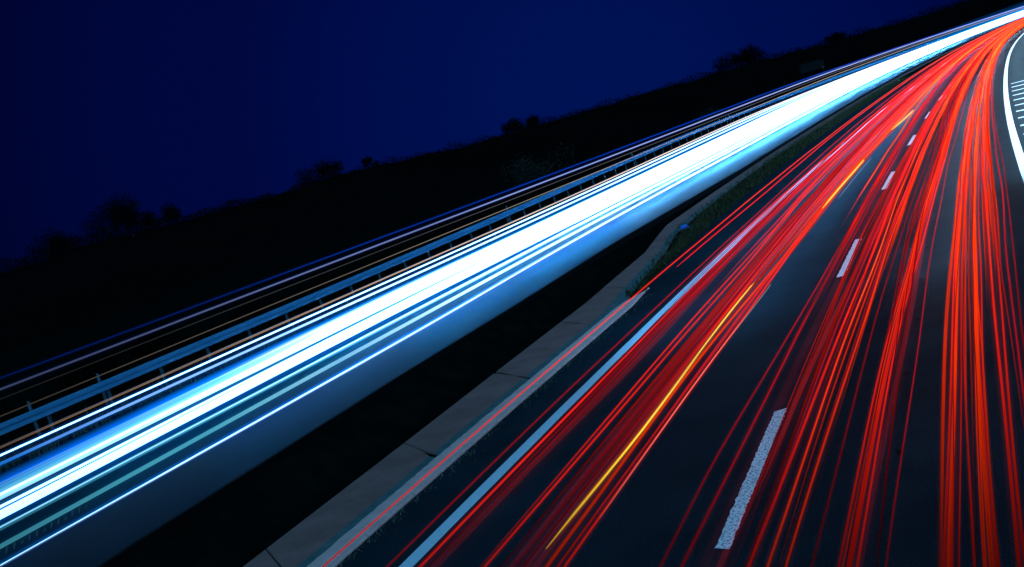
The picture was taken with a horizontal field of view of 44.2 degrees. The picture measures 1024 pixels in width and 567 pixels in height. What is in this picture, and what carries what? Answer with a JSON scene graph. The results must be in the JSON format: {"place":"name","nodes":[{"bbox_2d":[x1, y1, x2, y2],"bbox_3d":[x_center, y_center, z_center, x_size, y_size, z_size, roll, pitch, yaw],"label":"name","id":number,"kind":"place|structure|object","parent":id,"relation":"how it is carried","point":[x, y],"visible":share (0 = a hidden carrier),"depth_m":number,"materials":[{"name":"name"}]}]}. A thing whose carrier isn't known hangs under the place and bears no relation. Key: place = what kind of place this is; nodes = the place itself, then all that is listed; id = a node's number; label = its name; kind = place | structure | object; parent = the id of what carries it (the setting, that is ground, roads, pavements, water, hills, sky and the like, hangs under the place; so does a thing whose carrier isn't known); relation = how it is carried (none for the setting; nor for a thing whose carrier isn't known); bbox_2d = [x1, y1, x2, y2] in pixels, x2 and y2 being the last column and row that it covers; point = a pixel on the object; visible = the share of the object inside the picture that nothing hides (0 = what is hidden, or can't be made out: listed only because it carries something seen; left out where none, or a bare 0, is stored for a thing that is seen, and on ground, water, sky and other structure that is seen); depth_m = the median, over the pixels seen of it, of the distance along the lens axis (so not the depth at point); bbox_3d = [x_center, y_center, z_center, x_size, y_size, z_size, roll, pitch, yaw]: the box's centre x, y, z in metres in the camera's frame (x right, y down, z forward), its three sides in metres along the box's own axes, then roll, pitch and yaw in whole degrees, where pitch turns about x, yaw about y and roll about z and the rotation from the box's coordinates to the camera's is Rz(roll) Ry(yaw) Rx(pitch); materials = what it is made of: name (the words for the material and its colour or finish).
{"place":"outdoors","nodes":[
{"label":"outdoors","id":0,"kind":"place"},
{"bbox_2d":[0,111,771,473],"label":"guardrail","id":1,"kind":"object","parent":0,"point":[104,421],"depth_m":44.06,"materials":[{"name":"metal"}]},
{"bbox_2d":[0,0,966,273],"label":"sky","id":2,"kind":"structure","parent":0,"point":[192,105],"materials":[{"name":"blue"}]},
{"bbox_2d":[0,30,979,566],"bbox_3d":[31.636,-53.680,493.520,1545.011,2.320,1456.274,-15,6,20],"label":"ground","id":3,"kind":"structure","parent":0,"point":[250,518],"depth_m":41.80,"materials":[{"name":"plant"}]},
{"bbox_2d":[59,354,119,392],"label":"shrub","id":4,"kind":"object","parent":3,"relation":"on","point":[103,363],"visible":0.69,"depth_m":55.30,"materials":[{"name":"black plant"}]},
{"bbox_2d":[127,322,177,358],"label":"shrub","id":5,"kind":"object","parent":3,"relation":"on","point":[152,341],"visible":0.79,"depth_m":64.07,"materials":[{"name":"black plant"}]},
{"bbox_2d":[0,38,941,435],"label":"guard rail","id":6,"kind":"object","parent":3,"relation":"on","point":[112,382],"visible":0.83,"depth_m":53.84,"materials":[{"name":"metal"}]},
{"bbox_2d":[307,288,649,566],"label":"kerb","id":7,"kind":"structure","parent":3,"relation":"on","point":[334,549],"depth_m":18.21,"materials":[{"name":"concrete"}]},
{"bbox_2d":[496,141,575,191],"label":"shrub","id":8,"kind":"object","parent":3,"relation":"on","point":[527,170],"visible":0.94,"depth_m":119.86,"materials":[{"name":"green plant"}]},
{"bbox_2d":[96,23,1009,566],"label":"kerb","id":9,"kind":"structure","parent":3,"relation":"on","point":[198,505],"depth_m":27.56,"materials":[{"name":"concrete"}]},
{"bbox_2d":[243,36,980,566],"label":"gutter","id":10,"kind":"object","parent":3,"relation":"on","point":[313,536],"visible":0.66,"depth_m":20.73,"materials":[{"name":"concrete"}]},
{"bbox_2d":[625,75,909,296],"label":"verge grass","id":11,"kind":"structure","parent":3,"relation":"on","point":[680,244],"depth_m":48.44,"materials":[{"name":"plant"}]},
{"bbox_2d":[799,58,826,89],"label":"road sign","id":12,"kind":"object","parent":3,"relation":"on","point":[811,66],"visible":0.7,"depth_m":200.38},
{"bbox_2d":[329,287,655,566],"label":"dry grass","id":13,"kind":"structure","parent":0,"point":[476,443],"depth_m":18.03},
{"bbox_2d":[0,6,1022,378],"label":"light trail","id":14,"kind":"object","parent":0,"point":[422,222],"visible":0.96,"depth_m":43.42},
{"bbox_2d":[0,8,1022,416],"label":"light trail","id":15,"kind":"object","parent":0,"point":[418,244],"visible":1,"depth_m":35.03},
{"bbox_2d":[0,16,1023,566],"bbox_3d":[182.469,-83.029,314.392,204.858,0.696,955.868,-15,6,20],"label":"road","id":16,"kind":"structure","parent":0,"point":[98,538],"depth_m":32.45,"materials":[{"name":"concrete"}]},
{"bbox_2d":[0,150,708,507],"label":"light trail","id":17,"kind":"object","parent":16,"relation":"on","point":[274,366],"visible":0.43,"depth_m":29.16,"materials":[{"name":"white"}]},
{"bbox_2d":[0,53,914,495],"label":"light trail","id":18,"kind":"object","parent":16,"relation":"on","point":[410,291],"visible":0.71,"depth_m":40.41,"materials":[{"name":"white"}]},
{"bbox_2d":[0,16,1008,455],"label":"light trail","id":19,"kind":"object","parent":16,"relation":"on","point":[406,272],"visible":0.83,"depth_m":48.69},
{"bbox_2d":[0,15,1022,566],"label":"light trail","id":20,"kind":"object","parent":16,"relation":"on","point":[406,338],"visible":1,"depth_m":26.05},
{"bbox_2d":[0,11,1022,464],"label":"light trail","id":21,"kind":"object","parent":16,"relation":"on","point":[408,277],"visible":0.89,"depth_m":45.33,"materials":[{"name":"blue"}]},
{"bbox_2d":[0,12,1023,518],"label":"light trail","id":22,"kind":"object","parent":16,"relation":"on","point":[362,328],"visible":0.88,"depth_m":39.38,"materials":[{"name":"white"}]},
{"bbox_2d":[0,14,1023,548],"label":"light trail","id":23,"kind":"object","parent":16,"relation":"on","point":[102,490],"visible":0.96,"depth_m":28.74,"materials":[{"name":"white"}]},
{"bbox_2d":[0,11,1023,512],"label":"light trail","id":24,"kind":"object","parent":16,"relation":"on","point":[384,313],"visible":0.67,"depth_m":32.78,"materials":[{"name":"white"}]},
{"bbox_2d":[386,50,958,566],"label":"light trail","id":25,"kind":"object","parent":16,"relation":"on","point":[610,350],"visible":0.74,"depth_m":17.10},
{"bbox_2d":[419,73,928,566],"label":"light trail","id":26,"kind":"object","parent":16,"relation":"on","point":[529,453],"visible":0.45,"depth_m":13.44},
{"bbox_2d":[440,63,943,561],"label":"light trail","id":27,"kind":"object","parent":16,"relation":"on","point":[614,375],"visible":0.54,"depth_m":16.90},
{"bbox_2d":[484,49,965,566],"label":"light trail","id":28,"kind":"object","parent":16,"relation":"on","point":[524,520],"visible":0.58,"depth_m":14.53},
{"bbox_2d":[563,111,905,566],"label":"light trail","id":29,"kind":"object","parent":16,"relation":"on","point":[601,514],"visible":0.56,"depth_m":13.60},
{"bbox_2d":[551,91,918,532],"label":"light trail","id":30,"kind":"object","parent":16,"relation":"on","point":[704,337],"visible":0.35,"depth_m":17.38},
{"bbox_2d":[560,78,935,564],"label":"light trail","id":31,"kind":"object","parent":16,"relation":"on","point":[722,338],"visible":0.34,"depth_m":16.39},
{"bbox_2d":[557,66,949,566],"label":"light trail","id":32,"kind":"object","parent":16,"relation":"on","point":[677,402],"visible":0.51,"depth_m":13.40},
{"bbox_2d":[533,38,986,566],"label":"light trail","id":33,"kind":"object","parent":16,"relation":"on","point":[711,331],"visible":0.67,"depth_m":16.48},
{"bbox_2d":[595,41,976,387],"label":"light trail","id":34,"kind":"object","parent":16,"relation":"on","point":[791,194],"visible":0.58,"depth_m":34.73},
{"bbox_2d":[660,95,928,566],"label":"light trail","id":35,"kind":"object","parent":16,"relation":"on","point":[746,406],"visible":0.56,"depth_m":12.44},
{"bbox_2d":[744,156,909,565],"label":"light trail","id":36,"kind":"object","parent":16,"relation":"on","point":[806,398],"visible":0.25,"depth_m":12.15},
{"bbox_2d":[746,143,915,566],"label":"light trail","id":37,"kind":"object","parent":16,"relation":"on","point":[820,362],"visible":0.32,"depth_m":14.18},
{"bbox_2d":[657,21,1017,408],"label":"light trail","id":38,"kind":"object","parent":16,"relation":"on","point":[805,220],"visible":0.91,"depth_m":24.13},
{"bbox_2d":[681,26,1011,566],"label":"light trail","id":39,"kind":"object","parent":16,"relation":"on","point":[695,538],"visible":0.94,"depth_m":12.07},
{"bbox_2d":[747,65,967,566],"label":"light trail","id":40,"kind":"object","parent":16,"relation":"on","point":[787,467],"visible":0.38,"depth_m":11.64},
{"bbox_2d":[783,123,935,566],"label":"light trail","id":41,"kind":"object","parent":16,"relation":"on","point":[841,384],"visible":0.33,"depth_m":12.28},
{"bbox_2d":[741,45,978,313],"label":"light trail","id":42,"kind":"object","parent":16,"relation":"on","point":[859,167],"visible":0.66,"depth_m":35.04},
{"bbox_2d":[766,60,972,566],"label":"light trail","id":43,"kind":"object","parent":16,"relation":"on","point":[776,540],"visible":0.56,"depth_m":12.12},
{"bbox_2d":[785,65,970,566],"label":"light trail","id":44,"kind":"object","parent":16,"relation":"on","point":[795,534],"visible":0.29,"depth_m":10.77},
{"bbox_2d":[744,21,1021,431],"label":"light trail","id":45,"kind":"object","parent":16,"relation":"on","point":[858,219],"visible":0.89,"depth_m":23.23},
{"bbox_2d":[811,79,962,566],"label":"light trail","id":46,"kind":"object","parent":16,"relation":"on","point":[859,379],"visible":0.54,"depth_m":11.83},
{"bbox_2d":[838,94,960,566],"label":"light trail","id":47,"kind":"object","parent":16,"relation":"on","point":[844,538],"visible":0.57,"depth_m":10.79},
{"bbox_2d":[847,79,968,566],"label":"light trail","id":48,"kind":"object","parent":16,"relation":"on","point":[852,544],"visible":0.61,"depth_m":11.20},
{"bbox_2d":[812,31,1003,316],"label":"light trail","id":49,"kind":"object","parent":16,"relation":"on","point":[889,169],"visible":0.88,"depth_m":31.82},
{"bbox_2d":[842,54,983,566],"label":"light trail","id":50,"kind":"object","parent":16,"relation":"on","point":[882,373],"visible":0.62,"depth_m":12.11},
{"bbox_2d":[833,20,1022,257],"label":"light trail","id":51,"kind":"object","parent":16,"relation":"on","point":[904,133],"visible":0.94,"depth_m":39.34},
{"bbox_2d":[856,35,1004,566],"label":"light trail","id":52,"kind":"object","parent":16,"relation":"on","point":[861,540],"visible":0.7,"depth_m":11.48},
{"bbox_2d":[885,36,1003,566],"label":"light trail","id":53,"kind":"object","parent":16,"relation":"on","point":[916,361],"visible":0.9,"depth_m":11.63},
{"bbox_2d":[885,21,1023,311],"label":"light trail","id":54,"kind":"object","parent":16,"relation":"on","point":[937,155],"visible":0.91,"depth_m":28.92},
{"bbox_2d":[939,75,982,566],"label":"light trail","id":55,"kind":"object","parent":16,"relation":"on","point":[940,556],"visible":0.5,"depth_m":10.78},
{"bbox_2d":[943,52,993,566],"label":"light trail","id":56,"kind":"object","parent":16,"relation":"on","point":[945,524],"visible":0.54,"depth_m":10.30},
{"bbox_2d":[963,96,978,566],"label":"light trail","id":57,"kind":"object","parent":16,"relation":"on","point":[965,401],"visible":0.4,"depth_m":10.59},
{"bbox_2d":[951,57,991,566],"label":"light trail","id":58,"kind":"object","parent":16,"relation":"on","point":[954,398],"visible":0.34,"depth_m":9.90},
{"bbox_2d":[939,35,1005,566],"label":"light trail","id":59,"kind":"object","parent":16,"relation":"on","point":[944,344],"visible":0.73,"depth_m":11.98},
{"bbox_2d":[958,63,989,566],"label":"light trail","id":60,"kind":"object","parent":16,"relation":"on","point":[961,399],"visible":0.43,"depth_m":10.42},
{"bbox_2d":[949,37,1005,566],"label":"light trail","id":61,"kind":"object","parent":16,"relation":"on","point":[954,396],"visible":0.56,"depth_m":9.95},
{"bbox_2d":[973,118,984,566],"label":"light trail","id":62,"kind":"object","parent":16,"relation":"on","point":[976,421],"visible":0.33,"depth_m":9.78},
{"bbox_2d":[973,82,986,566],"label":"light trail","id":63,"kind":"object","parent":16,"relation":"on","point":[984,546],"visible":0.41,"depth_m":8.75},
{"bbox_2d":[974,53,994,566],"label":"light trail","id":64,"kind":"object","parent":16,"relation":"on","point":[976,336],"visible":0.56,"depth_m":11.08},
{"bbox_2d":[974,78,994,566],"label":"light trail","id":65,"kind":"object","parent":16,"relation":"on","point":[984,432],"visible":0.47,"depth_m":9.25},
{"bbox_2d":[975,43,1000,566],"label":"light trail","id":66,"kind":"object","parent":16,"relation":"on","point":[991,558],"visible":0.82,"depth_m":9.98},
{"bbox_2d":[978,99,999,566],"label":"light trail","id":67,"kind":"object","parent":16,"relation":"on","point":[997,553],"visible":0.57,"depth_m":12.74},
{"bbox_2d":[974,32,1011,566],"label":"light trail","id":68,"kind":"object","parent":16,"relation":"on","point":[983,363],"visible":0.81,"depth_m":10.64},
{"bbox_2d":[971,29,1014,545],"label":"light trail","id":69,"kind":"object","parent":16,"relation":"on","point":[971,261],"visible":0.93,"depth_m":16.00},
{"bbox_2d":[984,24,1023,317],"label":"light trail","id":70,"kind":"object","parent":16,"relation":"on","point":[987,171],"visible":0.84,"depth_m":24.05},
{"bbox_2d":[986,25,1022,246],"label":"light trail","id":71,"kind":"object","parent":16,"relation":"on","point":[988,135],"visible":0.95,"depth_m":31.13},
{"bbox_2d":[986,29,1023,562],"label":"light trail","id":72,"kind":"object","parent":16,"relation":"on","point":[1016,484],"visible":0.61,"depth_m":10.24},
{"bbox_2d":[991,25,1023,402],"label":"light trail","id":73,"kind":"object","parent":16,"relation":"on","point":[1007,259],"visible":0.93,"depth_m":15.20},
{"bbox_2d":[993,26,1023,347],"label":"light trail","id":74,"kind":"object","parent":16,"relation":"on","point":[1009,215],"visible":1,"depth_m":18.37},
{"bbox_2d":[0,0,1023,353],"bbox_3d":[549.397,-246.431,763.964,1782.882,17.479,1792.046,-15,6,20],"label":"hills","id":75,"kind":"structure","parent":0,"point":[80,288],"depth_m":222.26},
{"bbox_2d":[23,226,81,260],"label":"tree","id":76,"kind":"object","parent":75,"relation":"on","point":[53,241],"visible":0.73,"depth_m":259.08,"materials":[{"name":"black plant"}]},
{"bbox_2d":[76,188,143,245],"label":"tree","id":77,"kind":"object","parent":75,"relation":"on","point":[121,212],"visible":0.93,"depth_m":263.59,"materials":[{"name":"black plant"}]},
{"bbox_2d":[120,201,181,233],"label":"tree","id":78,"kind":"object","parent":75,"relation":"on","point":[171,213],"visible":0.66,"depth_m":266.84,"materials":[{"name":"black plant"}]},
{"bbox_2d":[291,158,344,185],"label":"tree","id":79,"kind":"object","parent":75,"relation":"on","point":[324,169],"visible":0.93,"depth_m":276.38,"materials":[{"name":"black plant"}]},
{"bbox_2d":[0,0,970,277],"bbox_3d":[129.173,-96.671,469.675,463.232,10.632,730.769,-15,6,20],"label":"scrub","id":80,"kind":"object","parent":75,"relation":"on","point":[186,220],"visible":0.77,"depth_m":265.75,"materials":[{"name":"black plant"}]},
{"bbox_2d":[500,113,540,133],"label":"tree","id":81,"kind":"object","parent":75,"relation":"on","point":[516,123],"visible":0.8,"depth_m":354.56,"materials":[{"name":"black plant"}]},
{"bbox_2d":[711,43,766,71],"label":"tree","id":82,"kind":"object","parent":75,"relation":"on","point":[748,55],"visible":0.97,"depth_m":548.53,"materials":[{"name":"black plant"}]},
{"bbox_2d":[0,6,1023,389],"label":"light trail","id":83,"kind":"object","parent":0,"point":[412,232],"visible":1,"depth_m":36.31,"materials":[{"name":"blue"}]},
{"bbox_2d":[336,27,1023,566],"bbox_3d":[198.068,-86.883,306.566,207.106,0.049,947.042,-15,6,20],"label":"road","id":84,"kind":"structure","parent":0,"point":[638,523],"depth_m":15.84,"materials":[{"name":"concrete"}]},
{"bbox_2d":[546,284,752,548],"bbox_3d":[2.153,1.010,15.298,0.123,0.077,11.448,-15,6,21],"label":"light trail","id":85,"kind":"object","parent":84,"relation":"on","point":[604,476],"visible":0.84,"depth_m":12.57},
{"bbox_2d":[463,146,843,543],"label":"light trail","id":86,"kind":"object","parent":84,"relation":"on","point":[670,322],"visible":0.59,"depth_m":19.45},
{"bbox_2d":[432,97,895,557],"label":"light trail","id":87,"kind":"object","parent":84,"relation":"on","point":[648,334],"visible":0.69,"depth_m":18.28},
{"bbox_2d":[322,21,1014,566],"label":"light trail","id":88,"kind":"object","parent":84,"relation":"on","point":[578,343],"visible":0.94,"depth_m":18.49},
{"bbox_2d":[527,163,842,542],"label":"light trail","id":89,"kind":"object","parent":84,"relation":"on","point":[706,323],"visible":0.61,"depth_m":17.89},
{"bbox_2d":[502,73,934,566],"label":"light trail","id":90,"kind":"object","parent":84,"relation":"on","point":[688,338],"visible":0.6,"depth_m":15.42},
{"bbox_2d":[429,18,1022,566],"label":"light trail","id":91,"kind":"object","parent":84,"relation":"on","point":[677,308],"visible":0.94,"depth_m":17.60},
{"bbox_2d":[467,36,985,521],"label":"light trail","id":92,"kind":"object","parent":84,"relation":"on","point":[663,320],"visible":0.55,"depth_m":20.54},
{"bbox_2d":[480,18,1023,566],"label":"light trail","id":93,"kind":"object","parent":84,"relation":"on","point":[710,298],"visible":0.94,"depth_m":17.43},
{"bbox_2d":[515,26,1006,566],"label":"light trail","id":94,"kind":"object","parent":84,"relation":"on","point":[697,336],"visible":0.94,"depth_m":16.50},
{"bbox_2d":[544,20,1019,530],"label":"light trail","id":95,"kind":"object","parent":84,"relation":"on","point":[757,264],"visible":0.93,"depth_m":19.14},
{"bbox_2d":[753,95,943,535],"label":"light trail","id":96,"kind":"object","parent":84,"relation":"on","point":[846,290],"visible":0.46,"depth_m":17.41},
{"bbox_2d":[733,60,968,566],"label":"light trail","id":97,"kind":"object","parent":84,"relation":"on","point":[819,345],"visible":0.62,"depth_m":13.99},
{"bbox_2d":[809,24,1017,516],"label":"light trail","id":98,"kind":"object","parent":84,"relation":"on","point":[890,240],"visible":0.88,"depth_m":19.48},
{"bbox_2d":[877,63,974,566],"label":"light trail","id":99,"kind":"object","parent":84,"relation":"on","point":[905,332],"visible":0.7,"depth_m":12.77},
{"bbox_2d":[846,29,1012,566],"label":"light trail","id":100,"kind":"object","parent":84,"relation":"on","point":[856,534],"visible":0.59,"depth_m":11.54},
{"bbox_2d":[965,83,979,556],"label":"light trail","id":101,"kind":"object","parent":84,"relation":"on","point":[965,335],"visible":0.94,"depth_m":12.11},
{"bbox_2d":[947,44,999,566],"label":"light trail","id":102,"kind":"object","parent":84,"relation":"on","point":[956,354],"visible":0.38,"depth_m":12.09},
{"bbox_2d":[968,24,1021,564],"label":"light trail","id":103,"kind":"object","parent":84,"relation":"on","point":[969,301],"visible":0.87,"depth_m":13.45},
{"bbox_2d":[444,58,947,537],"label":"light trail","id":104,"kind":"object","parent":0,"point":[689,287],"visible":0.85,"depth_m":21.20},
{"bbox_2d":[503,46,970,564],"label":"light trail","id":105,"kind":"object","parent":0,"point":[742,275],"visible":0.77,"depth_m":20.97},
{"bbox_2d":[522,42,978,566],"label":"light trail","id":106,"kind":"object","parent":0,"point":[714,323],"visible":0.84,"depth_m":16.29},
{"bbox_2d":[524,37,986,566],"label":"light trail","id":107,"kind":"object","parent":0,"point":[703,335],"visible":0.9,"depth_m":16.17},
{"bbox_2d":[545,34,995,566],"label":"light trail","id":108,"kind":"object","parent":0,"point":[626,457],"visible":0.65,"depth_m":14.20,"materials":[{"name":"red"}]},
{"bbox_2d":[728,61,968,563],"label":"light trail","id":109,"kind":"object","parent":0,"point":[834,300],"visible":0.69,"depth_m":16.30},
{"bbox_2d":[723,44,985,566],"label":"light trail","id":110,"kind":"object","parent":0,"point":[824,319],"visible":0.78,"depth_m":14.64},
{"bbox_2d":[750,59,970,566],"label":"light trail","id":111,"kind":"object","parent":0,"point":[835,330],"visible":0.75,"depth_m":13.95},
{"bbox_2d":[845,56,978,564],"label":"light trail","id":112,"kind":"object","parent":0,"point":[897,282],"visible":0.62,"depth_m":16.97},
{"bbox_2d":[846,35,1000,561],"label":"light trail","id":113,"kind":"object","parent":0,"point":[898,290],"visible":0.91,"depth_m":14.98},
{"bbox_2d":[876,52,982,566],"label":"light trail","id":114,"kind":"object","parent":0,"point":[903,346],"visible":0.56,"depth_m":10.88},
{"bbox_2d":[953,58,988,556],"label":"light trail","id":115,"kind":"object","parent":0,"point":[954,330],"visible":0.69,"depth_m":12.73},
{"bbox_2d":[982,46,1020,566],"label":"light trail","id":116,"kind":"object","parent":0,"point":[1010,473],"visible":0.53,"depth_m":10.15,"materials":[{"name":"red"}]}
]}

